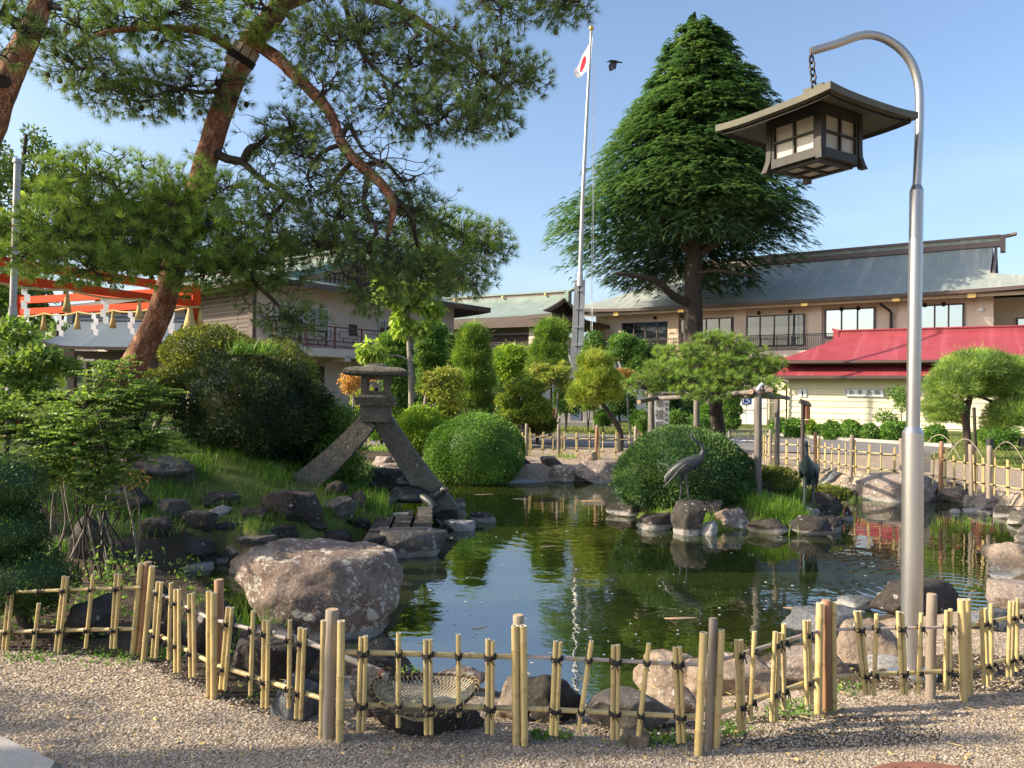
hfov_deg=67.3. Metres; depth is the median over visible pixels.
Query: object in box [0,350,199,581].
feathery shrub
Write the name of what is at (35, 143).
forest tree
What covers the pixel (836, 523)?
rock
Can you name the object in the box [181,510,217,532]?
rock
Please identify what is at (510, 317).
connecting hall
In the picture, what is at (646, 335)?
window
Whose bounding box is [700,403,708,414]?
clipped ball
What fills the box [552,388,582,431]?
garden shrub
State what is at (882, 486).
rock
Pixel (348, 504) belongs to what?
rock
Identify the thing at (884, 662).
rock
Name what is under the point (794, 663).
rock
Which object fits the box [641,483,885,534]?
island grass
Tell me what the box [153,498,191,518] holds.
rock
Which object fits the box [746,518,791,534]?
rock
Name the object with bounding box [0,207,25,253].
forest tree
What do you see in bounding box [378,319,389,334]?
window
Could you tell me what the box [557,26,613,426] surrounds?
flagpole
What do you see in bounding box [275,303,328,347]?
window
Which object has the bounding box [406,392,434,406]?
garden shrub
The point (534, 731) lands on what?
ground cover
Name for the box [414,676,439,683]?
rock
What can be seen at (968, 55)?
sky
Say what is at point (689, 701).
rock
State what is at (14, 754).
concrete slab
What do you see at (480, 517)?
rock
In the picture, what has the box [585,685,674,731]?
rock
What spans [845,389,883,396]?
washroom sign
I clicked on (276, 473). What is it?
mound grass
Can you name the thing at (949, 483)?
rock
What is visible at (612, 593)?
floating petals
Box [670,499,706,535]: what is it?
rock
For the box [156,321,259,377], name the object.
bronze bush
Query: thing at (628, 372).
orange maple
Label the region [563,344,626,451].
golden pine
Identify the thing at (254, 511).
rock
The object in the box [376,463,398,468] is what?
rock
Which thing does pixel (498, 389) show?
garden shrub
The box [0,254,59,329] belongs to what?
forest tree
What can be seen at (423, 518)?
stone landing
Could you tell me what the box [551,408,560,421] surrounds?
garden shrub
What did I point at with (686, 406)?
garden shrub
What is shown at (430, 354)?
cloud topiary
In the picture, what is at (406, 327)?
broad leaved magnolia
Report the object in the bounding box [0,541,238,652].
bank weeds
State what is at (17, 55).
pine
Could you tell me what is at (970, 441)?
bamboo hoop
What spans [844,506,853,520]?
rock
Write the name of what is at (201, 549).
rock
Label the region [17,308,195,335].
sacred rope
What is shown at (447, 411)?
garden shrub
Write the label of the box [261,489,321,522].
rock
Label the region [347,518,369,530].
rock
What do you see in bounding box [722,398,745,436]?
cloud topiary
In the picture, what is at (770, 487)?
rock
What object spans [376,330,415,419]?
cloud topiary
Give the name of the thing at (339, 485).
rock
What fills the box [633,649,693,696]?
rock
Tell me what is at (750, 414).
screen wall
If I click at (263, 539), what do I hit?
rock
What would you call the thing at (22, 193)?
forest tree
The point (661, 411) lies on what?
festival sign
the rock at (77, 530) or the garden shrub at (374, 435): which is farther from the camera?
the garden shrub at (374, 435)
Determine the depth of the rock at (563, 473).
16.64 m
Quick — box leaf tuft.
[225,337,285,355]
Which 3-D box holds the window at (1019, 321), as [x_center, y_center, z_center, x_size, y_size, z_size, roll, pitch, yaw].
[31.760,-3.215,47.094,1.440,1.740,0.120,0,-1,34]
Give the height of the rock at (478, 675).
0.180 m
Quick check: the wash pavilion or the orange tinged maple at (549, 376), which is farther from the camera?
the wash pavilion
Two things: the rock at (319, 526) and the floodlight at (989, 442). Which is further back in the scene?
the floodlight at (989, 442)
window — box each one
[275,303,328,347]
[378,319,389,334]
[621,321,667,347]
[679,317,733,346]
[746,314,804,346]
[824,307,875,337]
[922,303,964,327]
[1016,318,1023,324]
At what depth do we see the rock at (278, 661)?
4.17 m
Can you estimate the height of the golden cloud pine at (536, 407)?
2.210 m
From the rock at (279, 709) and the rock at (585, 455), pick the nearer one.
the rock at (279, 709)
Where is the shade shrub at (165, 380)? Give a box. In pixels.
[133,362,185,427]
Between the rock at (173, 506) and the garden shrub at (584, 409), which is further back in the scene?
the garden shrub at (584, 409)
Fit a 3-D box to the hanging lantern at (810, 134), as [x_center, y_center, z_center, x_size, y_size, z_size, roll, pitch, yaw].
[1.710,-1.444,4.354,0.764,0.485,0.764,1,-1,-32]
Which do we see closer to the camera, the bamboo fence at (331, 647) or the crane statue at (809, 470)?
the bamboo fence at (331, 647)
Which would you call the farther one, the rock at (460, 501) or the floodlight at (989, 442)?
the floodlight at (989, 442)
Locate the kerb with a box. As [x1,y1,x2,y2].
[767,433,953,446]
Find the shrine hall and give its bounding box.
[584,232,1023,419]
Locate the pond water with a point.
(591, 573)
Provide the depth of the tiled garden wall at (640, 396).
46.58 m
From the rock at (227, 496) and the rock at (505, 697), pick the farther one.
the rock at (227, 496)
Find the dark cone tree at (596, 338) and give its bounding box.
[575,329,606,429]
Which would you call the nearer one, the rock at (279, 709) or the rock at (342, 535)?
the rock at (279, 709)
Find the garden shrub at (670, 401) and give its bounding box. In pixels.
[645,380,675,410]
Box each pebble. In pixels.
[805,506,814,514]
[814,508,820,514]
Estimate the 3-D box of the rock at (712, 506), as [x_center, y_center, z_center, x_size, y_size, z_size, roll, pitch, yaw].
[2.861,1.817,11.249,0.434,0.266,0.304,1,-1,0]
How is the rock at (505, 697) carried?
on the ground at (174, 544)
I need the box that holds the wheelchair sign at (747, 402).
[741,398,751,423]
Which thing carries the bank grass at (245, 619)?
on the ground at (174, 544)
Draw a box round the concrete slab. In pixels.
[0,736,54,767]
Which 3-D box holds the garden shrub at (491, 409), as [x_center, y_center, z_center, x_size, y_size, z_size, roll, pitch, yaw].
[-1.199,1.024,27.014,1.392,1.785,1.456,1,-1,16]
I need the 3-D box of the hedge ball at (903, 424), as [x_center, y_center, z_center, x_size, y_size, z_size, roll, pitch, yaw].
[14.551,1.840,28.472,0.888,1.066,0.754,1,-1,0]
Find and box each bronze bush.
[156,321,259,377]
[241,337,321,391]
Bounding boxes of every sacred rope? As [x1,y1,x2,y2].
[0,282,203,329]
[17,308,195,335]
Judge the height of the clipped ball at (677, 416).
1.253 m
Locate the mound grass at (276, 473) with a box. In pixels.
[31,431,407,562]
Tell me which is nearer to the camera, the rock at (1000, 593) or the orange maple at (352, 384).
the rock at (1000, 593)
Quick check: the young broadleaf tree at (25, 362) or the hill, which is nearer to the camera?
the young broadleaf tree at (25, 362)
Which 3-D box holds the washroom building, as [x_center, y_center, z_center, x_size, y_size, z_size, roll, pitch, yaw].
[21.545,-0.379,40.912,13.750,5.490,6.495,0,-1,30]
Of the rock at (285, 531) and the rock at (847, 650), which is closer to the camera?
the rock at (847, 650)
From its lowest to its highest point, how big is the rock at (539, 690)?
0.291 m
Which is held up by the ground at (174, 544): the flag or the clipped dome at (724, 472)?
the clipped dome at (724, 472)
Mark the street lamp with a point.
(912, 513)
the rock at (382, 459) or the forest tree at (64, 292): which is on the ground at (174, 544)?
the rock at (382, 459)
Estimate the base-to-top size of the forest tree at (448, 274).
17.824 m
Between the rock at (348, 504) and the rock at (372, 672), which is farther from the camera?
the rock at (348, 504)
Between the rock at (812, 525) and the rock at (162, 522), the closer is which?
the rock at (162, 522)
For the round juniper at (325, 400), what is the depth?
11.67 m
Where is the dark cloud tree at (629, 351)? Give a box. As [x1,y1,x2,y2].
[604,329,667,431]
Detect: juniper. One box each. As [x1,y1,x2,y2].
[167,346,327,466]
[280,379,345,467]
[807,481,854,503]
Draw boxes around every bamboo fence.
[0,561,1023,756]
[365,424,681,458]
[762,429,1023,498]
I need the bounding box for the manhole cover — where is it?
[872,761,964,767]
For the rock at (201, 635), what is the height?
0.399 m
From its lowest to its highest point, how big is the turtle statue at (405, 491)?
0.434 m
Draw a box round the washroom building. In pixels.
[773,325,1023,432]
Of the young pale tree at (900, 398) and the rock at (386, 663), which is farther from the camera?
the young pale tree at (900, 398)
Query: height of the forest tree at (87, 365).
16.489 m
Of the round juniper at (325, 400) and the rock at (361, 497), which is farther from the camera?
the round juniper at (325, 400)
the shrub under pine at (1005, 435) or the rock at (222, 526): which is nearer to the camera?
the rock at (222, 526)
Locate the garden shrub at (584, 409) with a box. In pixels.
[580,403,599,428]
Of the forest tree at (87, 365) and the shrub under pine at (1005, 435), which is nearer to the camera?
the shrub under pine at (1005, 435)
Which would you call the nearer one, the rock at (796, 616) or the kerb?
the rock at (796, 616)
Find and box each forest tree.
[0,122,67,341]
[0,139,25,211]
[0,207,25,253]
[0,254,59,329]
[5,190,63,400]
[29,151,102,403]
[50,211,138,391]
[130,209,162,288]
[268,226,307,258]
[391,230,432,279]
[424,243,463,297]
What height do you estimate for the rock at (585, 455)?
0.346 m
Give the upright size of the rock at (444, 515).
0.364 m
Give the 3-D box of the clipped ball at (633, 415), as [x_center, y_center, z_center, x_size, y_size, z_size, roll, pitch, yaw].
[4.298,1.391,25.961,0.884,1.212,0.934,1,-1,-24]
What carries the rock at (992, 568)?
in the pond water
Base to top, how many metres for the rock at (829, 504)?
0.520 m
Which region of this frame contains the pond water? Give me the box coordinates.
[175,479,1023,702]
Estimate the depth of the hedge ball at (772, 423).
30.35 m
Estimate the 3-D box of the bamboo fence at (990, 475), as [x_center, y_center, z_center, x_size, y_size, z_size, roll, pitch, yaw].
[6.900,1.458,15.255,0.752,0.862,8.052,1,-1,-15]
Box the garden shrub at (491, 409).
[460,393,495,418]
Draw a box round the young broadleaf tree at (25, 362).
[0,313,84,459]
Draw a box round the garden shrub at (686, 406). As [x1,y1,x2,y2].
[670,389,701,416]
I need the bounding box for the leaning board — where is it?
[924,451,929,472]
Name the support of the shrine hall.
on the ground at (174, 544)
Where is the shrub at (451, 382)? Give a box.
[417,364,469,410]
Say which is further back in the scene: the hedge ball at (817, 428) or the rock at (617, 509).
the hedge ball at (817, 428)
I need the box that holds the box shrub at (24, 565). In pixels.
[0,452,84,638]
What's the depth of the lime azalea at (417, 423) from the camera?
17.59 m
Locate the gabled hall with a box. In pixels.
[39,245,490,416]
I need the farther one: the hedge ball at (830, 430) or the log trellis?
the hedge ball at (830, 430)
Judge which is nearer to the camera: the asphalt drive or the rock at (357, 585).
the rock at (357, 585)
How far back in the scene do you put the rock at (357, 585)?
5.85 m
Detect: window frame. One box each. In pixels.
[771,103,816,169]
[824,102,858,165]
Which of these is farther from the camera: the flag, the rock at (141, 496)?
the flag
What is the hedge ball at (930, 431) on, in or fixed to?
on the ground at (174, 544)
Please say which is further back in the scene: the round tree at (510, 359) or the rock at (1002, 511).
the round tree at (510, 359)
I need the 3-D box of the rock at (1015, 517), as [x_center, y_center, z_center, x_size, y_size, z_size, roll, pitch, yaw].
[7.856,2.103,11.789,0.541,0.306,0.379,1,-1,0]
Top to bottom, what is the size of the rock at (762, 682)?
0.263 m
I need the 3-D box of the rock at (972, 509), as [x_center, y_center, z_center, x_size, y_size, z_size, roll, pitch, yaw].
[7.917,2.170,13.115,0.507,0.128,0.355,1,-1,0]
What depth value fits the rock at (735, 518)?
11.02 m
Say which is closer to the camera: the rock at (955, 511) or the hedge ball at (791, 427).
the rock at (955, 511)
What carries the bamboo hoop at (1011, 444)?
on the ground at (174, 544)
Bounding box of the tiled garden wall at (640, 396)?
[486,347,647,420]
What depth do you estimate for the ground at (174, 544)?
4.06 m
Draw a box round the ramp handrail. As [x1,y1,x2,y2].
[740,401,782,424]
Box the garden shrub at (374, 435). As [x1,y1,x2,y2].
[368,415,392,444]
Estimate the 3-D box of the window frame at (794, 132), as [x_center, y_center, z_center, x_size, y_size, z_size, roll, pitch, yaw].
[1.569,-1.369,4.267,0.026,0.287,0.297,1,-1,-32]
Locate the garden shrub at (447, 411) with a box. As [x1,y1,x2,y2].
[431,400,462,420]
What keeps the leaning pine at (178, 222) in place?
on the ground at (174, 544)
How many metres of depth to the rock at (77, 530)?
6.87 m
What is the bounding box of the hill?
[0,339,112,390]
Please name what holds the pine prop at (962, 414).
on the ground at (174, 544)
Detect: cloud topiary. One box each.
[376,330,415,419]
[413,317,451,403]
[443,333,454,399]
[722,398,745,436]
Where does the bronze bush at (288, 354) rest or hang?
on the ground at (174, 544)
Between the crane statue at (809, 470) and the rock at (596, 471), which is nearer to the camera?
the crane statue at (809, 470)
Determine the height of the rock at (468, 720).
0.147 m
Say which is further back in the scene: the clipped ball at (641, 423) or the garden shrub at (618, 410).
the garden shrub at (618, 410)
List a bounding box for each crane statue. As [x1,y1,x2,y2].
[662,432,704,502]
[798,441,819,508]
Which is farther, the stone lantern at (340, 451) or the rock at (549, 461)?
the rock at (549, 461)
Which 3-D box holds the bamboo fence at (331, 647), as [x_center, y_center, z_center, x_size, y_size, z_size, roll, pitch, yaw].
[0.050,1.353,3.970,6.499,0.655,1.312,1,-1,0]
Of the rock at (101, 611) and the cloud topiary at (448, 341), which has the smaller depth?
the rock at (101, 611)
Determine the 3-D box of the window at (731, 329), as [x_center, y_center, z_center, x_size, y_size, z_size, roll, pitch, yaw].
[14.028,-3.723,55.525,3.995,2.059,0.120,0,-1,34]
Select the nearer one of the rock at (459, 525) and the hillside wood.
the rock at (459, 525)
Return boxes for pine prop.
[958,394,964,437]
[972,407,976,455]
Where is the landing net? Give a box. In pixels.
[277,630,479,721]
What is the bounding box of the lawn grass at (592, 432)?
[347,424,1023,468]
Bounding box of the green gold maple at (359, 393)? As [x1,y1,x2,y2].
[348,386,381,455]
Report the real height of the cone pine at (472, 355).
4.037 m
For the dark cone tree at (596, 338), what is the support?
on the ground at (174, 544)
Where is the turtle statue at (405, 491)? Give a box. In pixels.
[386,476,448,508]
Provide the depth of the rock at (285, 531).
8.83 m
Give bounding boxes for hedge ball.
[767,416,786,434]
[780,417,809,437]
[806,416,817,431]
[810,422,821,435]
[819,417,844,439]
[838,418,862,440]
[856,420,879,438]
[877,419,902,440]
[898,420,905,430]
[922,422,949,443]
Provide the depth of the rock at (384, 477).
11.92 m
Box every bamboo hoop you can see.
[924,434,959,457]
[947,439,986,466]
[985,442,1023,467]
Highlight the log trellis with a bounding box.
[637,383,789,497]
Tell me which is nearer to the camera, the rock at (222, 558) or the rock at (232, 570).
the rock at (232, 570)
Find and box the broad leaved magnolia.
[352,276,450,406]
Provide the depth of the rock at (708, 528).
10.49 m
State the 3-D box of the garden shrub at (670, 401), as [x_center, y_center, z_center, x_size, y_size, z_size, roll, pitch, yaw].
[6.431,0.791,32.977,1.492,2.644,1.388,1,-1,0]
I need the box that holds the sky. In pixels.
[0,0,1023,339]
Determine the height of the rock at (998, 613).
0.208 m
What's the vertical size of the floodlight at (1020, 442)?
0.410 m
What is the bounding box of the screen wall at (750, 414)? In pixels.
[740,382,787,424]
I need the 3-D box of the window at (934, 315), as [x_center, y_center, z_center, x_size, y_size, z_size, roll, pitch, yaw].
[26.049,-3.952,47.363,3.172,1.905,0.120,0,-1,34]
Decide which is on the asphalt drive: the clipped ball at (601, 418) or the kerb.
the kerb
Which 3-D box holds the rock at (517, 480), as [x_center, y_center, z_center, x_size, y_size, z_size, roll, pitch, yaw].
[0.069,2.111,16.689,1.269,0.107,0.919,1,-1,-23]
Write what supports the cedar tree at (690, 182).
on the ground at (174, 544)
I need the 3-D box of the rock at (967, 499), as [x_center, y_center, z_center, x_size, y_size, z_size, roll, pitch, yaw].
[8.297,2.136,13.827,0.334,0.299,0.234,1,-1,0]
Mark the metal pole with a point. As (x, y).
(13, 308)
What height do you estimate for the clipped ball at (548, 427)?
1.154 m
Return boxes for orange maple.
[337,373,377,413]
[616,367,639,436]
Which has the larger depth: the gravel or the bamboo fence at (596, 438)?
the bamboo fence at (596, 438)
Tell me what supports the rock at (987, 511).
in the pond water
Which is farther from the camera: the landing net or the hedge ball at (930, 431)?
the hedge ball at (930, 431)
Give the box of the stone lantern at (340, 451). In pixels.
[291,363,466,524]
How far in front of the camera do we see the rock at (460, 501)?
12.89 m
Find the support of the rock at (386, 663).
on the ground at (174, 544)
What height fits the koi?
0.040 m
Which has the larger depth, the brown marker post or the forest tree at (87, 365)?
the forest tree at (87, 365)
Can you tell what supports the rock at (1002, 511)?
in the pond water
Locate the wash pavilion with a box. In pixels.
[43,313,185,421]
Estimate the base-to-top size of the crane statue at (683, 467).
1.033 m
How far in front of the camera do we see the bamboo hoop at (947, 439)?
20.31 m
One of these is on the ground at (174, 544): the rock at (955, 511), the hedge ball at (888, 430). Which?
the hedge ball at (888, 430)
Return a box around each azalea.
[394,400,446,455]
[761,462,801,495]
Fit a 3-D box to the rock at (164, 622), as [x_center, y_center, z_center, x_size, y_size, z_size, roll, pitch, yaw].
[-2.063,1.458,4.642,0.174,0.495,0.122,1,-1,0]
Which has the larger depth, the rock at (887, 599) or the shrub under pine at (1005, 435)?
the shrub under pine at (1005, 435)
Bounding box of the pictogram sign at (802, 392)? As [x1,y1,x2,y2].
[799,389,806,396]
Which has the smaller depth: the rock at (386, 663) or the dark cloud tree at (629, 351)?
the rock at (386, 663)
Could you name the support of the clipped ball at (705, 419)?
on the ground at (174, 544)
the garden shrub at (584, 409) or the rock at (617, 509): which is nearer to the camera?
the rock at (617, 509)
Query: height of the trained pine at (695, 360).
2.481 m
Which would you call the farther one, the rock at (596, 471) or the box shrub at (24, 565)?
the rock at (596, 471)
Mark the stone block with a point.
(400, 513)
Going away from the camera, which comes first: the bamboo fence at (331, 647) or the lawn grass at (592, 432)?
the bamboo fence at (331, 647)
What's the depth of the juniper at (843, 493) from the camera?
12.21 m
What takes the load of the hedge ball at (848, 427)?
on the ground at (174, 544)
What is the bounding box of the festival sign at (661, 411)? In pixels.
[654,400,668,432]
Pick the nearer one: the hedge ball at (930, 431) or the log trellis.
the log trellis
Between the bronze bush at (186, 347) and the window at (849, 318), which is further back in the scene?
the window at (849, 318)
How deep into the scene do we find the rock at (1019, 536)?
10.35 m
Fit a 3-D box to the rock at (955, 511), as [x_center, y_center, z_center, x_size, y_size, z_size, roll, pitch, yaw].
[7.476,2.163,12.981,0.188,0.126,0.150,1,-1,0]
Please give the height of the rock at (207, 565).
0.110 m
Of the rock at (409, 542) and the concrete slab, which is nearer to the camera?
the concrete slab
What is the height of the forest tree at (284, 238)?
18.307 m
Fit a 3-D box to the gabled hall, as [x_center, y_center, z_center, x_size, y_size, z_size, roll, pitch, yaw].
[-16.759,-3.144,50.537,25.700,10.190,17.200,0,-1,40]
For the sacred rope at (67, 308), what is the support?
hanging from the vermilion frame
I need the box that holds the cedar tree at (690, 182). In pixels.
[538,11,824,418]
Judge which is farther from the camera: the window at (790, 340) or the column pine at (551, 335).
the window at (790, 340)
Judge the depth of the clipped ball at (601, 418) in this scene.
26.79 m
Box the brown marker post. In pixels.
[798,399,811,461]
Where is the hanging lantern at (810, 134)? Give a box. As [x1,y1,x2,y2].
[715,80,917,184]
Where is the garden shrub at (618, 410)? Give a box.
[605,386,638,425]
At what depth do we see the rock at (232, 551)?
8.42 m
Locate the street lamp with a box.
[809,30,937,683]
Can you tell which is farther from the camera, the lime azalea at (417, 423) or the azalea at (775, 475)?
the lime azalea at (417, 423)
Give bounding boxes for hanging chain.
[808,49,816,88]
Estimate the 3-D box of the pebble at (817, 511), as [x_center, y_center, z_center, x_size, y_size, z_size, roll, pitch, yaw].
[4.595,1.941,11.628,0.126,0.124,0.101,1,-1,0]
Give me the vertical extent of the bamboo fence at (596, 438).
0.862 m
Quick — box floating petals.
[430,532,994,663]
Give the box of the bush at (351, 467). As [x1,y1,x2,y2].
[303,393,377,487]
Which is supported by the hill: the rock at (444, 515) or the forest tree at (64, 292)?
the forest tree at (64, 292)
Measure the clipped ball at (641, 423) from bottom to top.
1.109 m
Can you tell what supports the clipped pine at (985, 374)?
on the ground at (174, 544)
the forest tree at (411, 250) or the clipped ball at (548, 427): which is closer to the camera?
the clipped ball at (548, 427)
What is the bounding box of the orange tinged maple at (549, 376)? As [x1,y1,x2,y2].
[525,360,573,438]
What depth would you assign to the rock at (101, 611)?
4.71 m
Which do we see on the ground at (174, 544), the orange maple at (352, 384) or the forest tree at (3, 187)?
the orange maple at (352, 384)
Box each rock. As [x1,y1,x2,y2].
[63,592,112,638]
[69,516,117,560]
[99,485,152,514]
[112,450,197,483]
[140,516,173,536]
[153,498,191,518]
[159,584,182,647]
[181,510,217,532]
[183,537,217,561]
[183,561,214,571]
[186,600,237,654]
[200,491,240,506]
[209,505,231,515]
[214,554,229,563]
[215,521,242,530]
[225,545,238,556]
[229,555,242,573]
[231,623,319,680]
[234,538,403,642]
[236,534,277,544]
[240,507,267,520]
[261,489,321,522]
[270,673,318,720]
[271,524,298,538]
[306,519,328,530]
[321,495,357,520]
[324,480,348,495]
[324,529,351,541]
[344,638,417,682]
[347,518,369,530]
[349,666,394,716]
[350,491,365,508]
[363,467,403,493]
[368,702,484,735]
[372,456,393,464]
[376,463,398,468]
[380,527,447,557]
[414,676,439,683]
[432,506,462,523]
[436,665,484,693]
[445,519,475,530]
[455,497,465,505]
[467,511,495,522]
[493,478,545,482]
[495,675,529,719]
[527,674,580,723]
[539,456,561,466]
[548,465,575,482]
[574,460,618,483]
[577,451,596,461]
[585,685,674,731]
[605,501,641,516]
[622,729,649,747]
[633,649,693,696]
[636,512,672,530]
[663,685,695,713]
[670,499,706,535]
[685,652,781,697]
[699,521,717,535]
[704,500,721,512]
[715,508,748,529]
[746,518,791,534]
[753,480,783,491]
[769,644,853,677]
[782,604,865,640]
[788,515,831,535]
[807,492,843,516]
[820,471,842,483]
[821,516,844,532]
[832,476,853,487]
[836,595,873,610]
[837,618,897,661]
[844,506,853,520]
[847,484,858,497]
[854,472,936,502]
[867,654,897,671]
[869,578,957,615]
[935,486,968,503]
[937,481,968,486]
[949,509,960,512]
[962,494,976,505]
[962,507,984,512]
[971,494,998,507]
[971,608,1006,631]
[973,508,992,515]
[981,542,1023,573]
[985,578,1023,609]
[988,572,1020,578]
[989,565,998,571]
[993,505,1016,518]
[1007,510,1023,525]
[1014,524,1023,541]
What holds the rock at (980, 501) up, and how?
on the ground at (174, 544)
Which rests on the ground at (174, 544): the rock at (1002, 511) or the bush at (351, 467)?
the bush at (351, 467)
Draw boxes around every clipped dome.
[421,410,527,485]
[608,421,763,511]
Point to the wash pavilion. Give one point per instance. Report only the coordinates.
(114, 343)
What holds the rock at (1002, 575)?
on the ground at (174, 544)
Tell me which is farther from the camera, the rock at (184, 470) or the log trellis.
the log trellis
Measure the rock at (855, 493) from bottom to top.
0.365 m
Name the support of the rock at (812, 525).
in the pond water
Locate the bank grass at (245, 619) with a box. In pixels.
[225,443,1016,651]
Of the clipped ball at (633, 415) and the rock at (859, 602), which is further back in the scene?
the clipped ball at (633, 415)
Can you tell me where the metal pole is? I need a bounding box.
[4,158,22,435]
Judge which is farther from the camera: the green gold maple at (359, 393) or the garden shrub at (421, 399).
the garden shrub at (421, 399)
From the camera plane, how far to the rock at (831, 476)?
16.79 m
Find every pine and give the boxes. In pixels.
[0,0,74,144]
[0,0,602,467]
[445,315,502,413]
[492,374,554,439]
[521,313,575,436]
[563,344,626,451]
[619,327,789,442]
[920,341,1023,463]
[972,425,1022,450]
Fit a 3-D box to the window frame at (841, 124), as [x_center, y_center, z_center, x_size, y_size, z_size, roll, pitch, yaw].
[1.796,-1.367,4.211,0.297,0.287,0.026,1,-1,-32]
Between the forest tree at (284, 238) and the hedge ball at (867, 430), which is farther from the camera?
the forest tree at (284, 238)
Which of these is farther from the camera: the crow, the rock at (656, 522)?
the crow
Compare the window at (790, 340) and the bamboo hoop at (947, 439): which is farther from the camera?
the window at (790, 340)
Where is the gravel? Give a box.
[0,636,1023,767]
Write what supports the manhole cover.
on the gravel
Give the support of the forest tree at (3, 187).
on the hill
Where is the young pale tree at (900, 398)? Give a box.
[872,383,905,426]
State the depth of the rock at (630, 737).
3.40 m
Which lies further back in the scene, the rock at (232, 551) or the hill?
the hill
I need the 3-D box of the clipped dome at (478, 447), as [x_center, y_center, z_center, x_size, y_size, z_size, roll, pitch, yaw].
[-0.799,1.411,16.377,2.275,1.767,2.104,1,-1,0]
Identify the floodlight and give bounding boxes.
[986,439,993,447]
[1018,438,1023,449]
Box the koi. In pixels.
[665,617,695,618]
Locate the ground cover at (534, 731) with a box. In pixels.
[0,644,861,746]
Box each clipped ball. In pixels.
[515,415,559,442]
[591,407,616,437]
[624,407,647,426]
[631,414,647,434]
[669,408,690,425]
[687,413,710,429]
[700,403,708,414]
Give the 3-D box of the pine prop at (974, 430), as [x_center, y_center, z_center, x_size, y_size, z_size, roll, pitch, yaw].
[12.854,1.374,21.339,0.150,1.452,0.090,1,-1,0]
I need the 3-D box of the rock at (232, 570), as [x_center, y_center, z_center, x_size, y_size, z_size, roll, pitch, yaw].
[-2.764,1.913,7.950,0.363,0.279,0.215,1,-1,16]
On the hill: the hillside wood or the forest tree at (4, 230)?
the hillside wood
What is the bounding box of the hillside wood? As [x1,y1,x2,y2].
[0,316,116,390]
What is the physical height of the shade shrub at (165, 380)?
1.222 m
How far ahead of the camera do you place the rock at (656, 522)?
10.86 m
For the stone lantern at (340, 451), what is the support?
on the ground at (174, 544)
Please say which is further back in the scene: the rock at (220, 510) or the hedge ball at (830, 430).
the hedge ball at (830, 430)
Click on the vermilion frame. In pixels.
(145, 294)
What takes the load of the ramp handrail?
on the ground at (174, 544)
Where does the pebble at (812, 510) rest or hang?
on the ground at (174, 544)
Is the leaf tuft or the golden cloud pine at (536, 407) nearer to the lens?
the leaf tuft
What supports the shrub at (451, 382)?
on the ground at (174, 544)
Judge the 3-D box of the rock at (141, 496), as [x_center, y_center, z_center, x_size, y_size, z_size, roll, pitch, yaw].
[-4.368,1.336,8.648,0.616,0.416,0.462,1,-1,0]
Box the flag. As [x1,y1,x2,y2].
[574,36,592,77]
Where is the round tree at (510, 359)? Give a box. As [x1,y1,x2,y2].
[491,339,529,425]
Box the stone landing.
[363,507,431,544]
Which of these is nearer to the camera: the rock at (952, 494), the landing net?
the landing net
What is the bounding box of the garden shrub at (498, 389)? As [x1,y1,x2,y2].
[492,381,505,393]
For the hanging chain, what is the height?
0.241 m
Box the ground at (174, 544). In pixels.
[0,388,1023,767]
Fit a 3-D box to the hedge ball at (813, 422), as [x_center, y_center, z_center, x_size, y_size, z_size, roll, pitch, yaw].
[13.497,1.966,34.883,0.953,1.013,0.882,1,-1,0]
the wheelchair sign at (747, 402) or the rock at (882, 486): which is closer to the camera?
the rock at (882, 486)
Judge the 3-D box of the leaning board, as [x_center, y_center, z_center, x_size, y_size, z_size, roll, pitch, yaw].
[7.670,1.566,14.762,0.965,0.595,0.338,1,-1,-40]
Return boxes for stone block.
[393,512,408,515]
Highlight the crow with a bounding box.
[608,60,621,70]
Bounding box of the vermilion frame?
[0,257,200,422]
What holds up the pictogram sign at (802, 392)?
attached to the washroom building
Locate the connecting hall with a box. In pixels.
[443,287,609,413]
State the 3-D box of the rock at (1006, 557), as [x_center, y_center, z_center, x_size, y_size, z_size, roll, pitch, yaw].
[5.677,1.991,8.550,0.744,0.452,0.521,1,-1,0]
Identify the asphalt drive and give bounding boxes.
[141,427,951,455]

